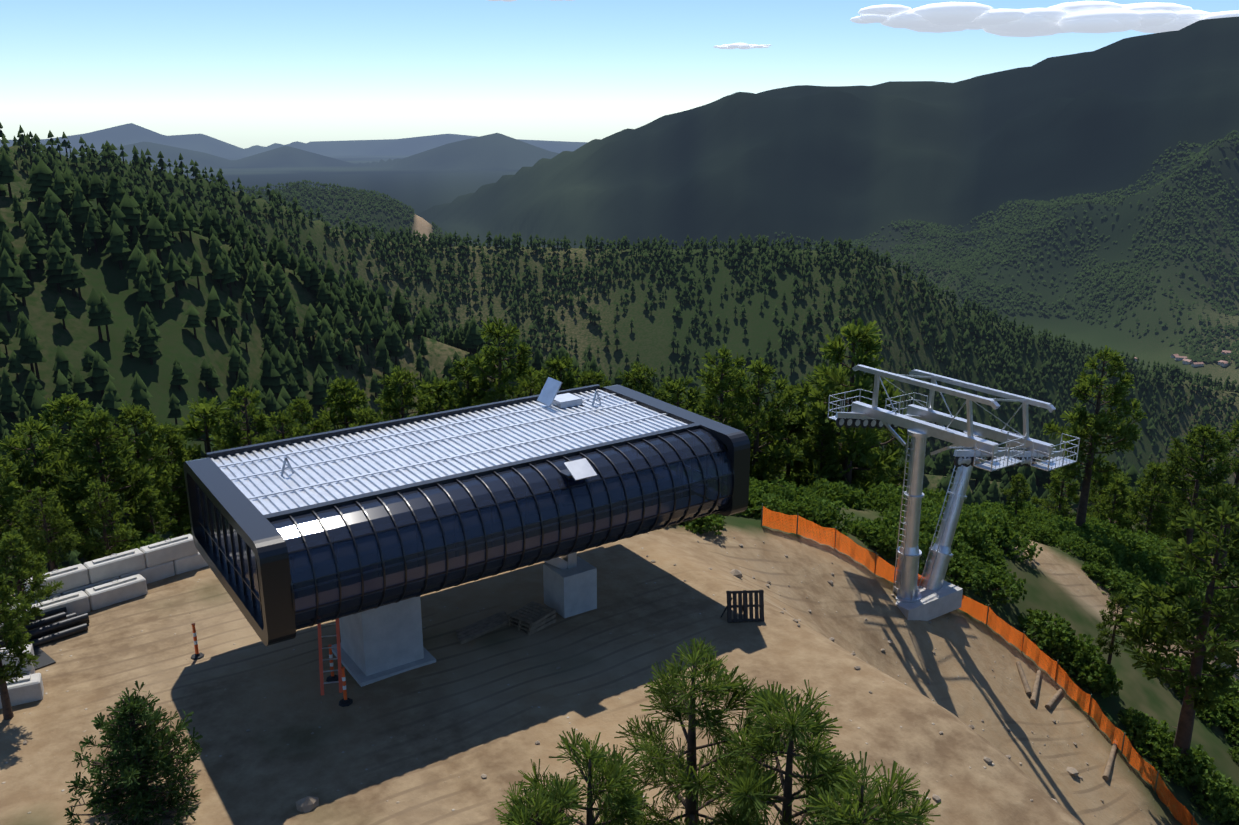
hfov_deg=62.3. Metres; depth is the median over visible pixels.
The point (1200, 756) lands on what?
shrub
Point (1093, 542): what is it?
shrub
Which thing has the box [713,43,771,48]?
cloud
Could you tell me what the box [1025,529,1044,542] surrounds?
shrub
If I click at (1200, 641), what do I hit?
pine
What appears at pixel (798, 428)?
pine
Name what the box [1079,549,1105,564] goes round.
shrub
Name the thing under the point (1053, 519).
shrub
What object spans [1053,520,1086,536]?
shrub
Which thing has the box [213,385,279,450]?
pine
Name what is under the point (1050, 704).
wooden posts
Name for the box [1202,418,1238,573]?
pine
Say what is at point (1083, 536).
shrub
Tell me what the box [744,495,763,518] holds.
shrub
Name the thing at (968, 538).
shrub
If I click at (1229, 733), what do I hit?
shrub
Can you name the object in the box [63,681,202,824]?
juniper
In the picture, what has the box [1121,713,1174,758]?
shrub
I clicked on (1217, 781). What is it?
shrub
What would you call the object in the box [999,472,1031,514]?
pine
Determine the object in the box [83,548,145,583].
concrete block
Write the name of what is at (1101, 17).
cloud
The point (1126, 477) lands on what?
pine
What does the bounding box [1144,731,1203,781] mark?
shrub
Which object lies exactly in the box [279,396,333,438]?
pine
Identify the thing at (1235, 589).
shrub
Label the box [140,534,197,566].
concrete block
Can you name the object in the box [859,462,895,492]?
pine
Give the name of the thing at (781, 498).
shrub
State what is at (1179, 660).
shrub
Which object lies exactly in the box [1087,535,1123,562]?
shrub
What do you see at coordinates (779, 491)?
shrub
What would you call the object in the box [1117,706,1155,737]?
shrub
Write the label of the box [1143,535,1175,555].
shrub
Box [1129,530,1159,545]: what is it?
shrub
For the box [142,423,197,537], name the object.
pine
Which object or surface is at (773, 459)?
pine
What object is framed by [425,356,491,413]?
pine
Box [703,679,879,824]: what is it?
pine
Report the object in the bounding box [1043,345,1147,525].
pine
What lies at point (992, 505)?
shrub
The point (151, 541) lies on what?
shrub
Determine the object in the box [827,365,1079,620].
lift tower
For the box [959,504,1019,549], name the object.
shrub
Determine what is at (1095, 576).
shrub
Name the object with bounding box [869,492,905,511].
shrub
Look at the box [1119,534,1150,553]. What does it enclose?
shrub
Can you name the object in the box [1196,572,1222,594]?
shrub
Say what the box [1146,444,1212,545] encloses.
pine
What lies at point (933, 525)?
shrub
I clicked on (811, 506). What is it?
shrub
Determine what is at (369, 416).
pine
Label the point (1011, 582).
shrub
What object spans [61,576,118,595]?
concrete block
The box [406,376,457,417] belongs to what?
pine
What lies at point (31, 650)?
concrete block
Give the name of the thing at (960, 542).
shrub
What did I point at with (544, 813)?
pine
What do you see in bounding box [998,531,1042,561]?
shrub
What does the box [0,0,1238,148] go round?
sky
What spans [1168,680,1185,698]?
shrub
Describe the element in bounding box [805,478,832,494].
shrub
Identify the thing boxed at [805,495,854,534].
shrub
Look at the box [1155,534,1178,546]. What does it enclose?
shrub
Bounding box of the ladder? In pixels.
[317,618,342,695]
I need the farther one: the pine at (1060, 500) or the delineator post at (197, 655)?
the pine at (1060, 500)
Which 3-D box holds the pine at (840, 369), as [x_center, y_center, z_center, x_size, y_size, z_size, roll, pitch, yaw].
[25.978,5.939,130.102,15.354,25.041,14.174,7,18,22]
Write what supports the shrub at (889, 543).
on the terrain
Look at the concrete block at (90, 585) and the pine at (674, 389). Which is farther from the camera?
the pine at (674, 389)
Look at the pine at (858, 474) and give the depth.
114.34 m
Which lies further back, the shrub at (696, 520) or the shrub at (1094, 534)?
the shrub at (1094, 534)
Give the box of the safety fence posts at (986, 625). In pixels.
[761,504,1193,824]
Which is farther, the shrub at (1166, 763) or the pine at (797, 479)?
the pine at (797, 479)
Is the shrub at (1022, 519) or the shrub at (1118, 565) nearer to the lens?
the shrub at (1118, 565)
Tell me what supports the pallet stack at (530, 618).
on the terrain
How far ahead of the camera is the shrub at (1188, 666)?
90.57 m
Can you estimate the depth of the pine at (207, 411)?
81.35 m
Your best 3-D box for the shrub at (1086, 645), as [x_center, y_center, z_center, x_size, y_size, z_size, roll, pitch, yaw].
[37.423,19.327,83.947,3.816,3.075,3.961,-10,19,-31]
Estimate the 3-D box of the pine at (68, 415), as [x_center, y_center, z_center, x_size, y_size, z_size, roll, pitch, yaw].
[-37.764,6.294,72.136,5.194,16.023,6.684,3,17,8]
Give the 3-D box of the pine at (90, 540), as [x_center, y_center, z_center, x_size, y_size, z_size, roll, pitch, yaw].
[-30.812,7.442,61.865,3.670,7.254,3.673,-1,17,-5]
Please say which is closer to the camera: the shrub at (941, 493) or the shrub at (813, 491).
the shrub at (813, 491)
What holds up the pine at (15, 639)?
on the terrain
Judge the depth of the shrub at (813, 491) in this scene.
96.94 m
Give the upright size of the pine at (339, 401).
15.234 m
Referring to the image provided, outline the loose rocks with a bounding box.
[23,533,1103,816]
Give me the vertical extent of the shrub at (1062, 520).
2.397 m
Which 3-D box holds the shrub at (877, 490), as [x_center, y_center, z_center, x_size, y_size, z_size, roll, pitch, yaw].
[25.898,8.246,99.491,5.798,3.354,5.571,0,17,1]
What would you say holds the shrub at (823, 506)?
on the terrain
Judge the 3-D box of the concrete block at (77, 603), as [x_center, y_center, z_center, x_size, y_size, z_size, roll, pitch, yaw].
[-30.423,10.544,55.419,3.000,1.256,1.000,-15,22,-41]
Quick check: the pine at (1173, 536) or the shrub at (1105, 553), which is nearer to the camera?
the shrub at (1105, 553)
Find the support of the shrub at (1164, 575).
on the terrain
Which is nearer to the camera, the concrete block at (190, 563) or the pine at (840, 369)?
the concrete block at (190, 563)
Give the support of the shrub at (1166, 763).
on the terrain
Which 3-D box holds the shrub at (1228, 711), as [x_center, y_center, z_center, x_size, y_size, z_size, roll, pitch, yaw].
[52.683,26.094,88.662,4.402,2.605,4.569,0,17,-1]
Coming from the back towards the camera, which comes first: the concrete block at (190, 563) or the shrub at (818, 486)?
the shrub at (818, 486)
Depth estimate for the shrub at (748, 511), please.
79.06 m
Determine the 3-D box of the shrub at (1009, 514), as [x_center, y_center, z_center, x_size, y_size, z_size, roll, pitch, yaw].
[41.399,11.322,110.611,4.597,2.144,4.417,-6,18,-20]
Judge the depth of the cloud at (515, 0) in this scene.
39388.35 m
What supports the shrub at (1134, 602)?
on the terrain
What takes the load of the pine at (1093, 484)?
on the terrain
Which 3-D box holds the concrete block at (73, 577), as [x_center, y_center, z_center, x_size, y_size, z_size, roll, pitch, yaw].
[-30.987,9.210,56.396,3.000,1.256,1.000,-15,22,-41]
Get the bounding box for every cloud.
[488,0,572,1]
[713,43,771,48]
[850,1,1238,36]
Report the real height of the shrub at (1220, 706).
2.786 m
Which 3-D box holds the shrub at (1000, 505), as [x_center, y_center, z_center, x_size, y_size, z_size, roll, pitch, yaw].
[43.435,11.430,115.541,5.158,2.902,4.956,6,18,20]
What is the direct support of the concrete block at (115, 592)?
on the terrain
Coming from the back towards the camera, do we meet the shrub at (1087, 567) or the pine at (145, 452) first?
the shrub at (1087, 567)
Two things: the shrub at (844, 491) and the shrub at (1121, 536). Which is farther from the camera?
the shrub at (1121, 536)
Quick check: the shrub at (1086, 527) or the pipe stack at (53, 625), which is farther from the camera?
the shrub at (1086, 527)
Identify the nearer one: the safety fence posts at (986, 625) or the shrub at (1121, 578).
the safety fence posts at (986, 625)
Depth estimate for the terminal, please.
49.46 m
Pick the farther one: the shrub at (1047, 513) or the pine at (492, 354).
the shrub at (1047, 513)
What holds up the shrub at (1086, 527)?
on the terrain
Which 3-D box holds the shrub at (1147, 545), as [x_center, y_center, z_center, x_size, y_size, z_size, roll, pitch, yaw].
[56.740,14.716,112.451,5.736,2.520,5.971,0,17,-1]
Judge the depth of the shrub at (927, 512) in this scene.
90.95 m
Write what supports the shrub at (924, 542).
on the terrain
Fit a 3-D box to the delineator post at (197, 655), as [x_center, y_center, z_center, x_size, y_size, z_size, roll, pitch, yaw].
[-21.292,11.461,51.448,0.665,1.860,0.665,10,20,31]
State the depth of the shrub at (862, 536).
81.79 m
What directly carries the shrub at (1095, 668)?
on the terrain
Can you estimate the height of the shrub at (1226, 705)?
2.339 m
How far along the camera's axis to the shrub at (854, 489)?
102.57 m
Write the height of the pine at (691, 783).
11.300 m
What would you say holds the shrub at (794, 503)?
on the terrain
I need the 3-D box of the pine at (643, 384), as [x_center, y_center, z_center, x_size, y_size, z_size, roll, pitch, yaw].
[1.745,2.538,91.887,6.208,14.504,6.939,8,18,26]
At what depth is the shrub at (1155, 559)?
104.11 m
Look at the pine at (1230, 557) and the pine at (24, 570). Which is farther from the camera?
the pine at (1230, 557)
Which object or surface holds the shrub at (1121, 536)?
on the terrain
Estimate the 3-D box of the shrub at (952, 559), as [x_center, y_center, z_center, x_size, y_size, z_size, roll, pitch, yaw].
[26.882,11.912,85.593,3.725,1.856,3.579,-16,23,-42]
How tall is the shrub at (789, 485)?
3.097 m
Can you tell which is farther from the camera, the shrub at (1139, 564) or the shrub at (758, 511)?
the shrub at (1139, 564)
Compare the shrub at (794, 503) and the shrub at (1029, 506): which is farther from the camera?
the shrub at (1029, 506)
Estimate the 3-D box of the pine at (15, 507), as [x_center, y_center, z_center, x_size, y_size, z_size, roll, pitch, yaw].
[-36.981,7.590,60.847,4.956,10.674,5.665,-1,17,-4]
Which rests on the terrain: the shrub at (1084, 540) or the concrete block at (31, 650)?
the shrub at (1084, 540)
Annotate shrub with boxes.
[119,532,159,547]
[128,534,171,549]
[680,517,715,531]
[685,514,724,535]
[733,497,753,516]
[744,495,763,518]
[747,486,783,519]
[749,477,771,489]
[753,477,805,506]
[768,480,809,496]
[769,494,793,517]
[780,500,817,527]
[786,503,822,528]
[789,495,830,527]
[792,484,823,499]
[795,494,841,526]
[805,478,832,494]
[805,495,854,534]
[806,477,855,505]
[819,481,870,510]
[846,516,877,541]
[852,486,867,506]
[855,521,886,546]
[861,494,874,507]
[862,481,906,509]
[863,524,901,555]
[868,531,901,559]
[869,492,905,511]
[872,513,921,540]
[879,505,904,516]
[881,510,934,537]
[884,493,932,508]
[895,529,950,573]
[901,504,963,538]
[919,516,939,534]
[922,487,943,502]
[925,497,941,505]
[926,488,948,503]
[930,529,972,552]
[946,546,985,579]
[947,553,993,590]
[950,548,964,566]
[953,512,992,552]
[956,529,978,546]
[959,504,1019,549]
[965,509,1013,529]
[971,536,1001,550]
[971,543,1007,565]
[972,547,1000,566]
[973,500,1019,523]
[974,503,1003,517]
[974,543,1004,559]
[974,546,1008,569]
[974,563,1027,606]
[975,565,1007,588]
[976,513,1010,546]
[978,518,1009,546]
[995,501,1013,511]
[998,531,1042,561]
[1003,507,1017,522]
[1007,500,1042,513]
[1008,513,1039,531]
[1010,507,1029,517]
[1016,520,1053,543]
[1017,608,1075,650]
[1024,527,1055,545]
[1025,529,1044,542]
[1035,521,1061,535]
[1035,624,1077,657]
[1040,519,1070,533]
[1041,510,1054,517]
[1042,511,1052,520]
[1043,517,1059,522]
[1047,639,1090,672]
[1052,534,1088,556]
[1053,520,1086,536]
[1054,518,1076,530]
[1055,527,1083,534]
[1056,531,1091,545]
[1057,532,1095,551]
[1058,629,1102,665]
[1062,649,1115,687]
[1071,535,1099,549]
[1075,522,1114,540]
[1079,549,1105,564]
[1081,545,1113,567]
[1081,561,1105,577]
[1081,667,1122,698]
[1084,532,1107,545]
[1085,516,1119,532]
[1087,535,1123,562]
[1088,568,1107,581]
[1093,550,1114,569]
[1094,520,1115,533]
[1096,566,1141,595]
[1097,572,1125,592]
[1105,528,1142,556]
[1107,559,1128,574]
[1114,580,1144,608]
[1117,589,1136,604]
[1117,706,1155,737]
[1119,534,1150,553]
[1121,713,1166,744]
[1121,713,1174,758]
[1122,567,1154,584]
[1123,560,1151,574]
[1124,558,1153,577]
[1125,533,1163,550]
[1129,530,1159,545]
[1133,545,1187,583]
[1136,583,1161,609]
[1139,573,1187,605]
[1139,730,1173,760]
[1140,739,1200,786]
[1141,566,1180,585]
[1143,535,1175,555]
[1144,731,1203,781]
[1145,652,1188,682]
[1152,742,1216,787]
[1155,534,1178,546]
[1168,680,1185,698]
[1173,675,1224,709]
[1175,568,1206,599]
[1178,654,1213,680]
[1184,765,1238,815]
[1188,789,1234,822]
[1195,704,1229,727]
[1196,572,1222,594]
[1204,691,1237,721]
[1204,782,1238,815]
[1208,672,1238,699]
[1215,712,1238,749]
[1215,795,1238,824]
[1216,573,1237,592]
[1216,698,1238,734]
[1218,690,1238,732]
[1223,624,1238,632]
[1226,747,1238,762]
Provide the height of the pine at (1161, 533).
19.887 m
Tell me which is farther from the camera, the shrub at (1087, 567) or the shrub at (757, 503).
the shrub at (1087, 567)
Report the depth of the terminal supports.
50.34 m
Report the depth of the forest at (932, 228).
3722.14 m
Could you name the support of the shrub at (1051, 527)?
on the terrain
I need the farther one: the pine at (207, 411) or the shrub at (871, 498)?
the shrub at (871, 498)
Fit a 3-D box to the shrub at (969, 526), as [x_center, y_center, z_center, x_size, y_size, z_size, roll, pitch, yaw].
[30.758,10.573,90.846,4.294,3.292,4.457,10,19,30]
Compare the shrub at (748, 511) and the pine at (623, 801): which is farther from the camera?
the shrub at (748, 511)
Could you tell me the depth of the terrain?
456.04 m
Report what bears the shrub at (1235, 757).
on the terrain
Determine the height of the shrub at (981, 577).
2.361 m
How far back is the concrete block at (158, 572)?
59.67 m
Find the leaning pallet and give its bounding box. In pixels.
[721,589,763,622]
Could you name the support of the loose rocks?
on the terrain
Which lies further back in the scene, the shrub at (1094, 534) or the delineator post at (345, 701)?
the shrub at (1094, 534)
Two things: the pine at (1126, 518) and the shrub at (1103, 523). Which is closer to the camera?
the shrub at (1103, 523)
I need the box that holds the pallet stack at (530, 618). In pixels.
[455,601,555,644]
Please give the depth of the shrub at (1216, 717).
86.75 m
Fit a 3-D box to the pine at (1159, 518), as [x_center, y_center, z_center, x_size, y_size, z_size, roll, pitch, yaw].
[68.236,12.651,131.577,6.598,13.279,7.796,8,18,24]
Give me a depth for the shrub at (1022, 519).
107.79 m
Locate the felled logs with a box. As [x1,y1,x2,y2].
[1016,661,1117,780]
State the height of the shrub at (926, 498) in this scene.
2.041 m
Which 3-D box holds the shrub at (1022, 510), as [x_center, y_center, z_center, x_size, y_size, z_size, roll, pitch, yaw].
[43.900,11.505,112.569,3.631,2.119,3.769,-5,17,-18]
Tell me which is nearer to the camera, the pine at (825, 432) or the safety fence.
the safety fence
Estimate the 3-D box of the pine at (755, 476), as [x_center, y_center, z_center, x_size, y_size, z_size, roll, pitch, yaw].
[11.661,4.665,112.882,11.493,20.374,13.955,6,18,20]
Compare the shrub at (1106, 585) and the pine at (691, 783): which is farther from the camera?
the shrub at (1106, 585)
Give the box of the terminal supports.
[332,552,596,686]
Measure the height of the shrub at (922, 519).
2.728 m
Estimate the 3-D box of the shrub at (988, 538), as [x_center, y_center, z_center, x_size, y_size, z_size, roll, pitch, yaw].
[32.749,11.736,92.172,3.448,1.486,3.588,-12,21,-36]
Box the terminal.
[184,377,750,645]
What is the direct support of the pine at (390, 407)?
on the terrain
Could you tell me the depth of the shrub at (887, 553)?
81.27 m
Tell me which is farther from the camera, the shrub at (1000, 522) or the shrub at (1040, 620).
the shrub at (1000, 522)
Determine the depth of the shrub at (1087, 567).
97.81 m
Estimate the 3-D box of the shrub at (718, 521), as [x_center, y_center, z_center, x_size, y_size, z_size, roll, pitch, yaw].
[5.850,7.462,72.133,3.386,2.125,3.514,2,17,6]
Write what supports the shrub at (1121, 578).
on the terrain
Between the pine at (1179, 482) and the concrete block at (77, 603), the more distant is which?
the pine at (1179, 482)
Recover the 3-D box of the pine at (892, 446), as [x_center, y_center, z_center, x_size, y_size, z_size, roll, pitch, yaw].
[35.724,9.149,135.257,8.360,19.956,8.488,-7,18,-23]
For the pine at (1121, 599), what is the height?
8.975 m
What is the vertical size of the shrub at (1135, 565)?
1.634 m
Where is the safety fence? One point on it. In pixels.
(978, 605)
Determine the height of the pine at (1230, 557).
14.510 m
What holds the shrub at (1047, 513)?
on the terrain
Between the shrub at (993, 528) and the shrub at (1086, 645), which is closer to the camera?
the shrub at (1086, 645)
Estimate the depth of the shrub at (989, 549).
89.82 m
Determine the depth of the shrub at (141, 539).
65.41 m
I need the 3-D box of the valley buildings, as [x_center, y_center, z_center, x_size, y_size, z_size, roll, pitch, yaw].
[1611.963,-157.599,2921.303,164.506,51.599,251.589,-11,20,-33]
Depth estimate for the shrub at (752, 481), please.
87.98 m
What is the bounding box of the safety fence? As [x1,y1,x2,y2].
[762,506,1197,824]
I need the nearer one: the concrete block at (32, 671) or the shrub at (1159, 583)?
the concrete block at (32, 671)
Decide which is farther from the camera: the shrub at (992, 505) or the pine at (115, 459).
the shrub at (992, 505)
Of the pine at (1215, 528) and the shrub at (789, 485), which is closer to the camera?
the shrub at (789, 485)
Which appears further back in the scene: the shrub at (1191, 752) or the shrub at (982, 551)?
the shrub at (982, 551)
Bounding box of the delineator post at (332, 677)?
[326,644,338,681]
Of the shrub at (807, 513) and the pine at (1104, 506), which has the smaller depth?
the shrub at (807, 513)
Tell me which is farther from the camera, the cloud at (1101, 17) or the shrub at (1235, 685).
the cloud at (1101, 17)
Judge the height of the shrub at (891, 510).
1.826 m
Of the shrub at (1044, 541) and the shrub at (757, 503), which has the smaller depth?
the shrub at (757, 503)
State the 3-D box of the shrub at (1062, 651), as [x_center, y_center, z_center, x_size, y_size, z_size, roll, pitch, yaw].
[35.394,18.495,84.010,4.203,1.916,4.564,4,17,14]
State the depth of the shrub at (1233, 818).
75.36 m
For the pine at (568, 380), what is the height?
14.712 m
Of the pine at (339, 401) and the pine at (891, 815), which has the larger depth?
the pine at (339, 401)
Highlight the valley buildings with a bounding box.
[1134,350,1232,366]
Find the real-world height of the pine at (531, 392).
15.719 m
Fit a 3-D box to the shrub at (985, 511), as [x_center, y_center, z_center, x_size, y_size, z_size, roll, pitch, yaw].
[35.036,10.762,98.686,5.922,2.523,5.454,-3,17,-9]
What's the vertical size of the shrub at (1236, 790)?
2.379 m
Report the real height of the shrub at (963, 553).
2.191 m
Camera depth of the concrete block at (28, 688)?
47.46 m
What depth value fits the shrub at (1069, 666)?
82.19 m
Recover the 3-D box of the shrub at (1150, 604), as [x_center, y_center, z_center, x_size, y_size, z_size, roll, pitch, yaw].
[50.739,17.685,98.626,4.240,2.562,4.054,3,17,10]
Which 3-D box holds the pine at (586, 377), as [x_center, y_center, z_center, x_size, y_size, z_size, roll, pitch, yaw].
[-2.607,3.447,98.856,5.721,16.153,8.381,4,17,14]
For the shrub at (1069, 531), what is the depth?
105.47 m
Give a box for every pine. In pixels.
[0,416,108,571]
[0,453,31,584]
[0,530,63,630]
[0,570,38,719]
[9,486,76,571]
[18,392,113,562]
[43,407,159,560]
[71,478,141,559]
[104,401,180,536]
[128,485,177,540]
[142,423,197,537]
[153,396,243,534]
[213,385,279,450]
[255,409,306,443]
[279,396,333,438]
[304,375,391,432]
[349,408,383,427]
[374,365,435,420]
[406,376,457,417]
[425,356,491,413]
[464,316,541,403]
[494,771,606,824]
[505,366,543,399]
[509,728,648,824]
[534,353,580,394]
[576,368,611,387]
[614,637,783,824]
[616,361,671,401]
[658,374,721,422]
[688,344,767,444]
[700,360,782,481]
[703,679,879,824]
[723,357,807,485]
[748,751,940,824]
[752,423,785,484]
[762,384,822,485]
[772,467,785,487]
[780,363,884,489]
[784,411,844,486]
[789,318,911,493]
[798,421,847,486]
[838,437,879,491]
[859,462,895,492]
[867,411,910,491]
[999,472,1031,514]
[1030,467,1079,517]
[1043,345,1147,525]
[1086,473,1141,532]
[1087,473,1111,519]
[1090,470,1140,530]
[1095,593,1134,672]
[1105,488,1144,532]
[1118,500,1238,777]
[1122,461,1179,539]
[1144,497,1192,541]
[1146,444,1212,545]
[1162,423,1238,580]
[1167,492,1207,542]
[1184,492,1223,553]
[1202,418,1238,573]
[1226,546,1238,565]
[1227,531,1238,562]
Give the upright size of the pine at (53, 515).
7.250 m
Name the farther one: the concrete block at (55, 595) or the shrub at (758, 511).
the shrub at (758, 511)
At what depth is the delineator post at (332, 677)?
49.36 m
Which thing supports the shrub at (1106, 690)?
on the terrain
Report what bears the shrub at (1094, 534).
on the terrain
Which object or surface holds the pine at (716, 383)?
on the terrain
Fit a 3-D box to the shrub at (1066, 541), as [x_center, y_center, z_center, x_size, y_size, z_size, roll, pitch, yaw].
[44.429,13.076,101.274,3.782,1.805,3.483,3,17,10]
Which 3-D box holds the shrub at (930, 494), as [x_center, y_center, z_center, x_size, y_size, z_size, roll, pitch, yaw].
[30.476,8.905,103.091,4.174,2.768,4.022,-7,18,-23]
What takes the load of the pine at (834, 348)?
on the terrain
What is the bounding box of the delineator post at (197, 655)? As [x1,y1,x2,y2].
[191,623,203,659]
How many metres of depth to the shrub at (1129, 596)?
96.74 m
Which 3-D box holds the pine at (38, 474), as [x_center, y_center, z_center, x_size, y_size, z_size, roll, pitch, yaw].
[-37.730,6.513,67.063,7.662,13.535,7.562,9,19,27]
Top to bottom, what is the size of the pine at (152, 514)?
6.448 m
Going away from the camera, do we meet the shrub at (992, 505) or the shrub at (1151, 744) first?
the shrub at (1151, 744)
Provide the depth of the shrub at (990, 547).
89.18 m
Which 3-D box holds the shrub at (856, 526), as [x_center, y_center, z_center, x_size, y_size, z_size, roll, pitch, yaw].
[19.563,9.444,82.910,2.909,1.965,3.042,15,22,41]
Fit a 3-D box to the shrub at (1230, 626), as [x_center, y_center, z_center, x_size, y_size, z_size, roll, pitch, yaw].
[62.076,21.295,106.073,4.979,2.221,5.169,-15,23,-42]
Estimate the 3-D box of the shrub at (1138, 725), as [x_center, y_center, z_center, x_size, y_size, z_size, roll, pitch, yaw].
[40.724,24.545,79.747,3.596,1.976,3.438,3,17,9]
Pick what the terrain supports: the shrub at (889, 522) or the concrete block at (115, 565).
the shrub at (889, 522)
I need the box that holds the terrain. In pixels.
[0,17,1238,824]
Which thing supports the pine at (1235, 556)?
on the terrain
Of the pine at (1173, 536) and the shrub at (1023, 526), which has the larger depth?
the pine at (1173, 536)
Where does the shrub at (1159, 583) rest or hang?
on the terrain
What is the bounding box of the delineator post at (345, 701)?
[339,667,352,706]
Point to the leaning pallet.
(743, 608)
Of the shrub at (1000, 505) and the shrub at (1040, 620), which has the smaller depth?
the shrub at (1040, 620)
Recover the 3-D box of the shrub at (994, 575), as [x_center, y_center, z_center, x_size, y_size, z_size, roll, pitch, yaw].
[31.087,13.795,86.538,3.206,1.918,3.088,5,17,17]
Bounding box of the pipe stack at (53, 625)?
[0,607,89,647]
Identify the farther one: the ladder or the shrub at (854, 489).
the shrub at (854, 489)
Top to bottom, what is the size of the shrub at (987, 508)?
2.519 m
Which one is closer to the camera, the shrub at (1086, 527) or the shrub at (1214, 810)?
the shrub at (1214, 810)
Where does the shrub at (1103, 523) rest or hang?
on the terrain
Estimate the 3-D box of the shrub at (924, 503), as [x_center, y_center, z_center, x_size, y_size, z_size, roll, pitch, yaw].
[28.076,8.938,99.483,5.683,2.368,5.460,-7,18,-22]
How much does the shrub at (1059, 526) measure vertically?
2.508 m
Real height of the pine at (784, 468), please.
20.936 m
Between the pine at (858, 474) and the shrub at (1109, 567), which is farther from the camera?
the pine at (858, 474)
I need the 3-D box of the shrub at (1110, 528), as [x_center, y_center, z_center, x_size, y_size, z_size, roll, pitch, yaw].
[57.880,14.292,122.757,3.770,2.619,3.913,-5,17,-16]
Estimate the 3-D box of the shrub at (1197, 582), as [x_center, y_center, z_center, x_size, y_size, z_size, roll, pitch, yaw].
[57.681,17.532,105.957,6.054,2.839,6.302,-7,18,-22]
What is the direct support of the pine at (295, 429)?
on the terrain
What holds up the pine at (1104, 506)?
on the terrain
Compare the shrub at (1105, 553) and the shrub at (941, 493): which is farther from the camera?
the shrub at (941, 493)
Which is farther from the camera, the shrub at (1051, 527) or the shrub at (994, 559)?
the shrub at (1051, 527)
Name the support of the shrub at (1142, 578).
on the terrain
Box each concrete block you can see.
[0,644,33,674]
[0,673,43,708]
[10,593,60,609]
[14,667,34,677]
[24,564,89,597]
[26,590,90,615]
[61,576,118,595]
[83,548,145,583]
[84,574,147,610]
[118,561,174,583]
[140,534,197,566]
[173,552,207,574]

